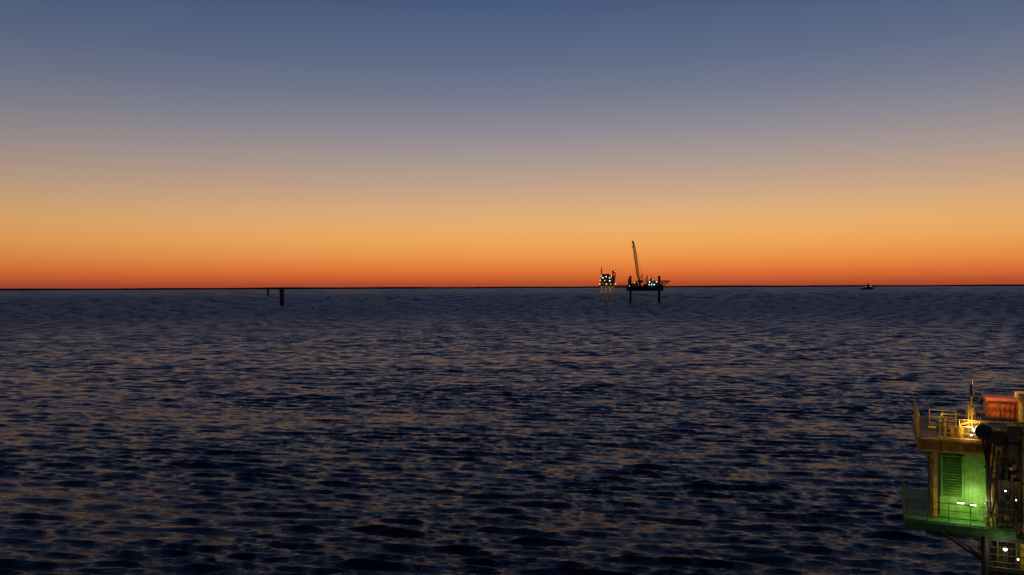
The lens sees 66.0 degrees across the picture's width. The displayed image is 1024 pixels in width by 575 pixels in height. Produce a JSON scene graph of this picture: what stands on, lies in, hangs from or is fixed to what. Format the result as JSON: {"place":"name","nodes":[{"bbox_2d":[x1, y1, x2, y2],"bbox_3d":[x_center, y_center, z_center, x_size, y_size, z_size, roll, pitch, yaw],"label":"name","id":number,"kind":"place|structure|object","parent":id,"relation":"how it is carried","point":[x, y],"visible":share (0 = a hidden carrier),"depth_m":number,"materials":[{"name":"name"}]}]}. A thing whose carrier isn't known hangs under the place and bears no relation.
{"place":"outdoors","nodes":[
{"label":"outdoors","id":0,"kind":"place"},
{"bbox_2d":[0,286,1023,574],"bbox_3d":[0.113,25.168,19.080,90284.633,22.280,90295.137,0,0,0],"label":"sea","id":1,"kind":"structure","parent":0,"point":[500,432],"depth_m":142.36,"materials":[{"name":"blue liquid"}]},
{"bbox_2d":[279,289,284,304],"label":"monopile","id":2,"kind":"object","parent":1,"relation":"in","point":[281,296],"visible":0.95,"depth_m":1157.64,"materials":[{"name":"metal"}]},
{"bbox_2d":[599,266,615,301],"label":"offshore production platform","id":3,"kind":"structure","parent":1,"relation":"in","point":[605,278],"depth_m":1281.18,"materials":[{"name":"yellow metal"}]},
{"bbox_2d":[626,241,669,301],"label":"jackup rig","id":4,"kind":"object","parent":1,"relation":"in","point":[651,284],"visible":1,"depth_m":1280.90,"materials":[{"name":"metal"}]},
{"bbox_2d":[861,283,872,289],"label":"supply vessel","id":5,"kind":"object","parent":1,"relation":"on","point":[867,286],"visible":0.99,"depth_m":5294.56,"materials":[{"name":"metal"}]},
{"bbox_2d":[901,380,1023,574],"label":"wellhead platform","id":6,"kind":"structure","parent":1,"relation":"in","point":[976,493],"depth_m":41.14,"materials":[{"name":"metal"}]},
{"bbox_2d":[0,284,1023,290],"bbox_3d":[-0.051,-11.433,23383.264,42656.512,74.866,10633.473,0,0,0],"label":"coastline","id":7,"kind":"structure","parent":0,"point":[25,289],"depth_m":25502.91,"materials":[{"name":"black"}]},
{"bbox_2d":[0,0,1023,288],"label":"sky","id":8,"kind":"structure","parent":0,"point":[144,143],"materials":[{"name":"orange"}]}
]}

